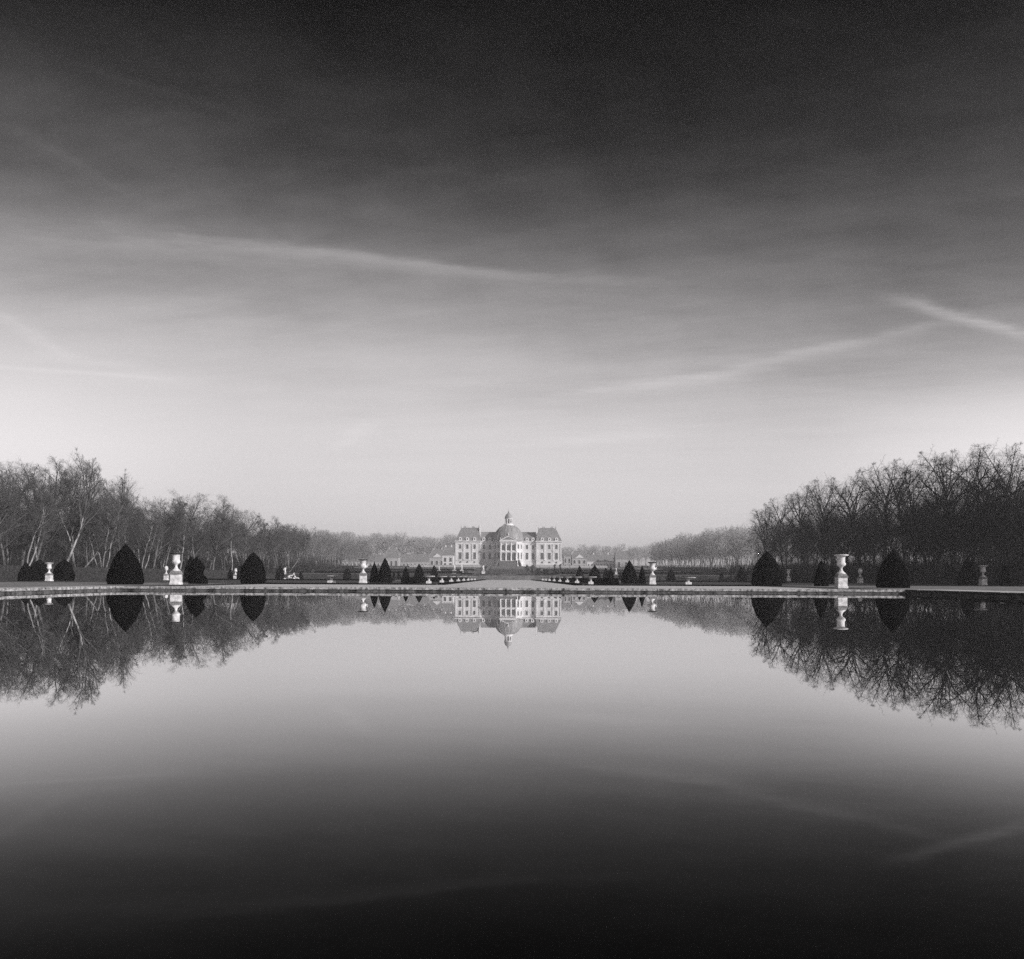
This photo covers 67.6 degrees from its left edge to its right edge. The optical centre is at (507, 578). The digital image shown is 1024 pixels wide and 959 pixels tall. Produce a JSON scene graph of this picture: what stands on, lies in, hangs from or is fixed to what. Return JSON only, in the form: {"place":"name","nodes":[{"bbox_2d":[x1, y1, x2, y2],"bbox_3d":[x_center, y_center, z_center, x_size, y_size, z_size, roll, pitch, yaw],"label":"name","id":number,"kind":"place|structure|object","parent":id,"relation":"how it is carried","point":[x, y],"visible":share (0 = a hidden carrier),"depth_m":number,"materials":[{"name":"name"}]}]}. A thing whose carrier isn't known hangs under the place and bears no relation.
{"place":"outdoors","nodes":[
{"label":"outdoors","id":0,"kind":"place"},
{"bbox_2d":[0,582,231,587],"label":"dry lawn","id":1,"kind":"structure","parent":0,"point":[33,584],"depth_m":73.32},
{"bbox_2d":[106,544,143,584],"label":"topiary cone","id":2,"kind":"object","parent":1,"relation":"on","point":[125,568],"visible":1,"depth_m":73.96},
{"bbox_2d":[169,552,182,584],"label":"stone urn","id":3,"kind":"object","parent":1,"relation":"on","point":[175,573],"visible":1,"depth_m":75.62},
{"bbox_2d":[188,557,207,583],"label":"misshapen yew","id":4,"kind":"object","parent":1,"relation":"on","point":[196,575],"visible":0.99,"depth_m":83.38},
{"bbox_2d":[448,580,566,584],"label":"gravel path","id":5,"kind":"structure","parent":0,"point":[507,582],"depth_m":111.16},
{"bbox_2d":[0,590,1023,958],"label":"water","id":6,"kind":"structure","parent":0,"point":[462,776],"depth_m":4.41,"materials":[{"name":"liquid"}]},
{"bbox_2d":[0,552,1023,589],"bbox_3d":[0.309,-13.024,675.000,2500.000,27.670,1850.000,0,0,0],"label":"ground","id":7,"kind":"structure","parent":0,"point":[504,571],"depth_m":135.94,"materials":[{"name":"black plant"}]},
{"bbox_2d":[0,474,30,543],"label":"bare tree","id":8,"kind":"object","parent":7,"relation":"on","point":[2,504],"visible":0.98,"depth_m":140.76,"materials":[{"name":"grey plant"}]},
{"bbox_2d":[0,467,31,561],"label":"bare tree","id":9,"kind":"object","parent":7,"relation":"on","point":[11,505],"visible":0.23,"depth_m":157.29,"materials":[{"name":"grey plant"}]},
{"bbox_2d":[0,463,45,564],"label":"bare tree","id":10,"kind":"object","parent":7,"relation":"on","point":[6,494],"visible":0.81,"depth_m":146.51,"materials":[{"name":"grey plant"}]},
{"bbox_2d":[17,562,33,580],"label":"topiary cone","id":11,"kind":"object","parent":7,"relation":"on","point":[25,573],"visible":0.98,"depth_m":115.37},
{"bbox_2d":[0,455,64,565],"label":"bare tree","id":12,"kind":"object","parent":7,"relation":"on","point":[50,491],"visible":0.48,"depth_m":156.87,"materials":[{"name":"grey plant"}]},
{"bbox_2d":[11,465,58,565],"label":"bare tree","id":13,"kind":"object","parent":7,"relation":"on","point":[48,496],"visible":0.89,"depth_m":152.42,"materials":[{"name":"grey plant"}]},
{"bbox_2d":[15,490,56,560],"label":"bare tree","id":14,"kind":"object","parent":7,"relation":"on","point":[30,525],"visible":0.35,"depth_m":157.17,"materials":[{"name":"grey plant"}]},
{"bbox_2d":[31,559,47,580],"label":"yew bush","id":15,"kind":"object","parent":7,"relation":"on","point":[39,569],"visible":0.72,"depth_m":124.20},
{"bbox_2d":[10,455,83,558],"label":"bare tree","id":16,"kind":"object","parent":7,"relation":"on","point":[60,491],"visible":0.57,"depth_m":164.57,"materials":[{"name":"grey plant"}]},
{"bbox_2d":[29,514,77,562],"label":"bare tree","id":17,"kind":"object","parent":7,"relation":"on","point":[56,543],"visible":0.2,"depth_m":187.94,"materials":[{"name":"grey plant"}]},
{"bbox_2d":[53,559,74,580],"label":"yew bush","id":18,"kind":"object","parent":7,"relation":"on","point":[63,570],"visible":0.98,"depth_m":123.92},
{"bbox_2d":[57,466,95,564],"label":"bare tree","id":19,"kind":"object","parent":7,"relation":"on","point":[75,510],"visible":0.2,"depth_m":175.33,"materials":[{"name":"grey plant"}]},
{"bbox_2d":[45,465,129,566],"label":"bare tree","id":20,"kind":"object","parent":7,"relation":"on","point":[75,523],"visible":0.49,"depth_m":168.16,"materials":[{"name":"grey plant"}]},
{"bbox_2d":[60,448,115,561],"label":"bare tree","id":21,"kind":"object","parent":7,"relation":"on","point":[87,489],"visible":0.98,"depth_m":167.02,"materials":[{"name":"grey plant"}]},
{"bbox_2d":[65,503,110,566],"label":"bare tree","id":22,"kind":"object","parent":7,"relation":"on","point":[85,535],"visible":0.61,"depth_m":170.38,"materials":[{"name":"grey plant"}]},
{"bbox_2d":[4,520,202,563],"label":"deep wood","id":23,"kind":"object","parent":7,"relation":"on","point":[32,552],"visible":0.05,"depth_m":301.67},
{"bbox_2d":[82,483,134,567],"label":"bare tree","id":24,"kind":"object","parent":7,"relation":"on","point":[113,509],"visible":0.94,"depth_m":170.25,"materials":[{"name":"grey plant"}]},
{"bbox_2d":[93,490,142,550],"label":"bare tree","id":25,"kind":"object","parent":7,"relation":"on","point":[118,541],"visible":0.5,"depth_m":183.31,"materials":[{"name":"grey plant"}]},
{"bbox_2d":[0,565,237,580],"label":"clipped hedge","id":26,"kind":"object","parent":7,"relation":"on","point":[9,572],"visible":0.41,"depth_m":155.37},
{"bbox_2d":[98,469,143,543],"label":"bare tree","id":27,"kind":"object","parent":7,"relation":"on","point":[122,488],"visible":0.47,"depth_m":191.56,"materials":[{"name":"grey plant"}]},
{"bbox_2d":[127,504,146,562],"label":"bare tree","id":28,"kind":"object","parent":7,"relation":"on","point":[139,544],"visible":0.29,"depth_m":205.12,"materials":[{"name":"grey plant"}]},
{"bbox_2d":[128,497,165,567],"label":"bare tree","id":29,"kind":"object","parent":7,"relation":"on","point":[158,518],"visible":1,"depth_m":185.59,"materials":[{"name":"grey plant"}]},
{"bbox_2d":[133,496,185,568],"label":"bare tree","id":30,"kind":"object","parent":7,"relation":"on","point":[163,509],"visible":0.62,"depth_m":203.35,"materials":[{"name":"grey plant"}]},
{"bbox_2d":[144,499,184,568],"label":"bare tree","id":31,"kind":"object","parent":7,"relation":"on","point":[157,504],"visible":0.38,"depth_m":214.61,"materials":[{"name":"grey plant"}]},
{"bbox_2d":[162,488,187,565],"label":"bare tree","id":32,"kind":"object","parent":7,"relation":"on","point":[174,515],"visible":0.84,"depth_m":205.11,"materials":[{"name":"grey plant"}]},
{"bbox_2d":[165,501,199,568],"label":"bare tree","id":33,"kind":"object","parent":7,"relation":"on","point":[184,541],"visible":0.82,"depth_m":207.60,"materials":[{"name":"grey plant"}]},
{"bbox_2d":[169,517,206,565],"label":"bare tree","id":34,"kind":"object","parent":7,"relation":"on","point":[188,549],"visible":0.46,"depth_m":224.58,"materials":[{"name":"grey plant"}]},
{"bbox_2d":[16,563,369,572],"bbox_3d":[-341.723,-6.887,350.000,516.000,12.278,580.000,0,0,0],"label":"leaf litter","id":35,"kind":"object","parent":7,"relation":"on","point":[342,568],"visible":0.12,"depth_m":415.62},
{"bbox_2d":[0,538,341,572],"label":"undergrowth","id":36,"kind":"object","parent":35,"relation":"on","point":[303,564],"visible":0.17,"depth_m":245.24,"materials":[{"name":"plant"}]},
{"bbox_2d":[171,493,219,558],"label":"bare tree","id":37,"kind":"object","parent":7,"relation":"on","point":[198,525],"visible":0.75,"depth_m":218.49,"materials":[{"name":"grey plant"}]},
{"bbox_2d":[200,513,233,569],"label":"bare tree","id":38,"kind":"object","parent":7,"relation":"on","point":[226,531],"visible":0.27,"depth_m":242.90,"materials":[{"name":"grey plant"}]},
{"bbox_2d":[198,495,243,569],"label":"bare tree","id":39,"kind":"object","parent":7,"relation":"on","point":[222,516],"visible":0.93,"depth_m":225.21,"materials":[{"name":"grey plant"}]},
{"bbox_2d":[212,504,250,569],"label":"bare tree","id":40,"kind":"object","parent":7,"relation":"on","point":[230,532],"visible":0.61,"depth_m":239.21,"materials":[{"name":"grey plant"}]},
{"bbox_2d":[34,528,456,566],"bbox_3d":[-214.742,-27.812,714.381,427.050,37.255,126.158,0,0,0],"label":"wood","id":41,"kind":"object","parent":7,"relation":"on","point":[387,542],"visible":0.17,"depth_m":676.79,"materials":[{"name":"plant"}]},
{"bbox_2d":[229,509,263,561],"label":"bare tree","id":42,"kind":"object","parent":7,"relation":"on","point":[251,534],"visible":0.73,"depth_m":253.43,"materials":[{"name":"grey plant"}]},
{"bbox_2d":[240,552,265,583],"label":"topiary cone","id":43,"kind":"object","parent":7,"relation":"on","point":[253,570],"visible":0.96,"depth_m":88.00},
{"bbox_2d":[253,515,268,554],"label":"bare tree","id":44,"kind":"object","parent":7,"relation":"on","point":[264,527],"visible":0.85,"depth_m":262.02,"materials":[{"name":"grey plant"}]},
{"bbox_2d":[257,515,287,568],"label":"bare tree","id":45,"kind":"object","parent":7,"relation":"on","point":[275,529],"visible":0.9,"depth_m":282.65,"materials":[{"name":"grey plant"}]},
{"bbox_2d":[278,523,311,571],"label":"bare tree","id":46,"kind":"object","parent":7,"relation":"on","point":[290,542],"visible":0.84,"depth_m":322.11,"materials":[{"name":"grey plant"}]},
{"bbox_2d":[250,583,435,584],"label":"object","id":47,"kind":"object","parent":7,"relation":"on","point":[352,583],"visible":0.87,"depth_m":84.49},
{"bbox_2d":[266,573,456,578],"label":"grass bank","id":48,"kind":"structure","parent":7,"relation":"on","point":[306,576],"depth_m":257.23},
{"bbox_2d":[358,559,367,582],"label":"stone urn","id":49,"kind":"object","parent":7,"relation":"on","point":[363,575],"visible":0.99,"depth_m":105.57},
{"bbox_2d":[342,554,384,565],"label":"service wing","id":50,"kind":"structure","parent":7,"relation":"on","point":[378,560],"depth_m":640.00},
{"bbox_2d":[378,558,391,582],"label":"topiary cone","id":51,"kind":"object","parent":7,"relation":"on","point":[385,575],"visible":1,"depth_m":114.30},
{"bbox_2d":[314,570,462,573],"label":"parterre hedge","id":52,"kind":"object","parent":7,"relation":"on","point":[342,571],"visible":0.61,"depth_m":299.21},
{"bbox_2d":[384,547,400,565],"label":"service pavilion","id":53,"kind":"structure","parent":7,"relation":"on","point":[392,556],"depth_m":600.17,"materials":[{"name":"stone"}]},
{"bbox_2d":[400,552,429,565],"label":"service wing","id":54,"kind":"structure","parent":7,"relation":"on","point":[407,559],"depth_m":625.88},
{"bbox_2d":[401,577,467,582],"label":"box hedge","id":55,"kind":"object","parent":7,"relation":"on","point":[416,579],"visible":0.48,"depth_m":115.42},
{"bbox_2d":[429,548,442,564],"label":"service house","id":56,"kind":"structure","parent":7,"relation":"on","point":[435,557],"depth_m":590.00,"materials":[{"name":"stone"}]},
{"bbox_2d":[442,545,454,564],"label":"service house","id":57,"kind":"structure","parent":7,"relation":"on","point":[448,555],"depth_m":560.00,"materials":[{"name":"stone"}]},
{"bbox_2d":[462,575,508,579],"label":"terrace wall","id":58,"kind":"structure","parent":7,"relation":"on","point":[493,577],"depth_m":254.90,"materials":[{"name":"stone"}]},
{"bbox_2d":[455,509,561,565],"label":"palace","id":59,"kind":"structure","parent":7,"relation":"on","point":[508,540],"depth_m":487.00,"materials":[{"name":"stone"}]},
{"bbox_2d":[480,559,536,573],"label":"staircase","id":60,"kind":"structure","parent":7,"relation":"on","point":[508,564],"depth_m":460.70,"materials":[{"name":"stone"}]},
{"bbox_2d":[509,575,555,579],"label":"terrace wall","id":61,"kind":"structure","parent":7,"relation":"on","point":[523,577],"depth_m":254.90,"materials":[{"name":"stone"}]},
{"bbox_2d":[535,565,606,567],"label":"terrace wall","id":62,"kind":"structure","parent":7,"relation":"on","point":[562,566],"depth_m":463.50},
{"bbox_2d":[571,549,586,564],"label":"service house","id":63,"kind":"structure","parent":7,"relation":"on","point":[578,557],"depth_m":590.00,"materials":[{"name":"stone"}]},
{"bbox_2d":[550,578,618,583],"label":"box hedge","id":64,"kind":"object","parent":7,"relation":"on","point":[602,580],"visible":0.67,"depth_m":115.25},
{"bbox_2d":[587,553,613,566],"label":"service wing","id":65,"kind":"structure","parent":7,"relation":"on","point":[593,559],"depth_m":625.28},
{"bbox_2d":[613,549,629,566],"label":"service pavilion","id":66,"kind":"structure","parent":7,"relation":"on","point":[621,558],"depth_m":610.13,"materials":[{"name":"stone"}]},
{"bbox_2d":[555,571,702,574],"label":"parterre hedge","id":67,"kind":"object","parent":7,"relation":"on","point":[663,573],"visible":0.59,"depth_m":299.20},
{"bbox_2d":[621,560,637,583],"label":"topiary cone","id":68,"kind":"object","parent":7,"relation":"on","point":[629,575],"visible":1,"depth_m":114.16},
{"bbox_2d":[560,575,751,580],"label":"grass bank","id":69,"kind":"structure","parent":7,"relation":"on","point":[698,577],"depth_m":257.30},
{"bbox_2d":[584,584,770,585],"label":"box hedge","id":70,"kind":"object","parent":7,"relation":"on","point":[661,585],"visible":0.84,"depth_m":84.47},
{"bbox_2d":[647,567,747,574],"bbox_3d":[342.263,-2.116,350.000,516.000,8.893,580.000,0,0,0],"label":"hedge","id":71,"kind":"object","parent":7,"relation":"on","point":[723,570],"visible":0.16,"depth_m":416.70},
{"bbox_2d":[725,538,1023,574],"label":"undergrowth","id":72,"kind":"object","parent":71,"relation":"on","point":[946,565],"visible":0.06,"depth_m":190.92,"materials":[{"name":"plant"}]},
{"bbox_2d":[562,543,865,566],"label":"wood","id":73,"kind":"object","parent":7,"relation":"on","point":[634,552],"visible":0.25,"depth_m":724.18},
{"bbox_2d":[648,522,799,568],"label":"wood","id":74,"kind":"object","parent":7,"relation":"on","point":[719,544],"visible":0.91,"depth_m":460.48,"materials":[{"name":"plant"}]},
{"bbox_2d":[746,504,785,560],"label":"bare tree","id":75,"kind":"object","parent":7,"relation":"on","point":[756,528],"visible":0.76,"depth_m":234.56,"materials":[{"name":"grey plant"}]},
{"bbox_2d":[751,551,781,585],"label":"topiary cone","id":76,"kind":"object","parent":7,"relation":"on","point":[766,570],"visible":0.94,"depth_m":87.84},
{"bbox_2d":[758,495,812,569],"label":"bare tree","id":77,"kind":"object","parent":7,"relation":"on","point":[783,532],"visible":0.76,"depth_m":225.29,"materials":[{"name":"grey plant"}]},
{"bbox_2d":[779,484,833,580],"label":"bare tree","id":78,"kind":"object","parent":7,"relation":"on","point":[803,549],"visible":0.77,"depth_m":213.62,"materials":[{"name":"grey plant"}]},
{"bbox_2d":[790,476,857,564],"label":"bare tree","id":79,"kind":"object","parent":7,"relation":"on","point":[820,504],"visible":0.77,"depth_m":202.37,"materials":[{"name":"grey plant"}]},
{"bbox_2d":[806,509,857,571],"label":"bare tree","id":80,"kind":"object","parent":7,"relation":"on","point":[828,539],"visible":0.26,"depth_m":229.46,"materials":[{"name":"black plant"}]},
{"bbox_2d":[834,554,848,587],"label":"stone urn","id":81,"kind":"object","parent":7,"relation":"on","point":[841,578],"visible":0.99,"depth_m":70.64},
{"bbox_2d":[817,477,880,571],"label":"bare tree","id":82,"kind":"object","parent":7,"relation":"on","point":[848,537],"visible":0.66,"depth_m":195.10,"materials":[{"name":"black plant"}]},
{"bbox_2d":[831,469,881,571],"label":"bare tree","id":83,"kind":"object","parent":7,"relation":"on","point":[856,548],"visible":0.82,"depth_m":188.81,"materials":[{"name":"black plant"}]},
{"bbox_2d":[842,504,884,570],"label":"bare tree","id":84,"kind":"object","parent":7,"relation":"on","point":[860,539],"visible":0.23,"depth_m":213.00,"materials":[{"name":"black plant"}]},
{"bbox_2d":[858,504,895,571],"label":"bare tree","id":85,"kind":"object","parent":7,"relation":"on","point":[873,552],"visible":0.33,"depth_m":205.40,"materials":[{"name":"black plant"}]},
{"bbox_2d":[847,454,932,562],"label":"bare tree","id":86,"kind":"object","parent":7,"relation":"on","point":[879,518],"visible":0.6,"depth_m":178.97,"materials":[{"name":"grey plant"}]},
{"bbox_2d":[865,490,925,556],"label":"bare tree","id":87,"kind":"object","parent":7,"relation":"on","point":[888,532],"visible":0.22,"depth_m":195.42,"materials":[{"name":"black plant"}]},
{"bbox_2d":[865,456,939,570],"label":"bare tree","id":88,"kind":"object","parent":7,"relation":"on","point":[893,524],"visible":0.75,"depth_m":172.67,"materials":[{"name":"black plant"}]},
{"bbox_2d":[786,570,1023,584],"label":"clipped hedge","id":89,"kind":"object","parent":7,"relation":"on","point":[951,577],"visible":0.47,"depth_m":149.70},
{"bbox_2d":[902,500,953,570],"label":"bare tree","id":90,"kind":"object","parent":7,"relation":"on","point":[932,547],"visible":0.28,"depth_m":177.20,"materials":[{"name":"black plant"}]},
{"bbox_2d":[897,484,961,570],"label":"bare tree","id":91,"kind":"object","parent":7,"relation":"on","point":[915,548],"visible":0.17,"depth_m":184.47,"materials":[{"name":"black plant"}]},
{"bbox_2d":[888,443,981,571],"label":"bare tree","id":92,"kind":"object","parent":7,"relation":"on","point":[909,491],"visible":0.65,"depth_m":163.98,"materials":[{"name":"black plant"}]},
{"bbox_2d":[910,445,994,570],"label":"bare tree","id":93,"kind":"object","parent":7,"relation":"on","point":[930,487],"visible":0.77,"depth_m":159.05,"materials":[{"name":"black plant"}]},
{"bbox_2d":[915,474,996,566],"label":"bare tree","id":94,"kind":"object","parent":7,"relation":"on","point":[950,536],"visible":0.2,"depth_m":166.28,"materials":[{"name":"black plant"}]},
{"bbox_2d":[957,557,976,584],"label":"topiary cone","id":95,"kind":"object","parent":7,"relation":"on","point":[967,575],"visible":0.98,"depth_m":115.22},
{"bbox_2d":[940,494,996,566],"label":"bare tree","id":96,"kind":"object","parent":7,"relation":"on","point":[965,537],"visible":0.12,"depth_m":179.58,"materials":[{"name":"black plant"}]},
{"bbox_2d":[936,443,1016,566],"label":"bare tree","id":97,"kind":"object","parent":7,"relation":"on","point":[975,542],"visible":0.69,"depth_m":153.91,"materials":[{"name":"black plant"}]},
{"bbox_2d":[950,437,1023,569],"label":"bare tree","id":98,"kind":"object","parent":7,"relation":"on","point":[1007,482],"visible":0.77,"depth_m":146.88,"materials":[{"name":"black plant"}]},
{"bbox_2d":[952,480,1023,570],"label":"bare tree","id":99,"kind":"object","parent":7,"relation":"on","point":[978,537],"visible":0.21,"depth_m":157.25,"materials":[{"name":"black plant"}]},
{"bbox_2d":[975,475,1023,568],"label":"bare tree","id":100,"kind":"object","parent":7,"relation":"on","point":[1008,523],"visible":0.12,"depth_m":165.31,"materials":[{"name":"black plant"}]},
{"bbox_2d":[976,458,1023,570],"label":"bare tree","id":101,"kind":"object","parent":7,"relation":"on","point":[1020,510],"visible":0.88,"depth_m":143.87,"materials":[{"name":"black plant"}]},
{"bbox_2d":[999,566,1010,585],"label":"topiary cone","id":102,"kind":"object","parent":7,"relation":"on","point":[1004,579],"visible":0.99,"depth_m":107.56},
{"bbox_2d":[0,588,1023,598],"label":"kerb wall","id":103,"kind":"structure","parent":0,"point":[78,590],"depth_m":62.07,"materials":[{"name":"stone"}]},
{"bbox_2d":[0,586,1023,595],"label":"kerb","id":104,"kind":"structure","parent":103,"relation":"on","point":[574,589],"depth_m":62.00,"materials":[{"name":"stone"}]},
{"bbox_2d":[0,0,1023,565],"label":"sky","id":105,"kind":"structure","parent":0,"point":[632,273],"materials":[{"name":"grey"}]},
{"bbox_2d":[213,584,816,588],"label":"gravel path","id":106,"kind":"structure","parent":0,"point":[505,586],"depth_m":71.35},
{"bbox_2d":[805,586,1023,592],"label":"dry lawn","id":107,"kind":"structure","parent":0,"point":[993,588],"depth_m":74.13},
{"bbox_2d":[814,559,828,585],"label":"topiary cone","id":108,"kind":"object","parent":107,"relation":"on","point":[821,577],"visible":0.99,"depth_m":88.48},
{"bbox_2d":[876,549,909,587],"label":"topiary cone","id":109,"kind":"object","parent":107,"relation":"on","point":[893,572],"visible":0.99,"depth_m":74.03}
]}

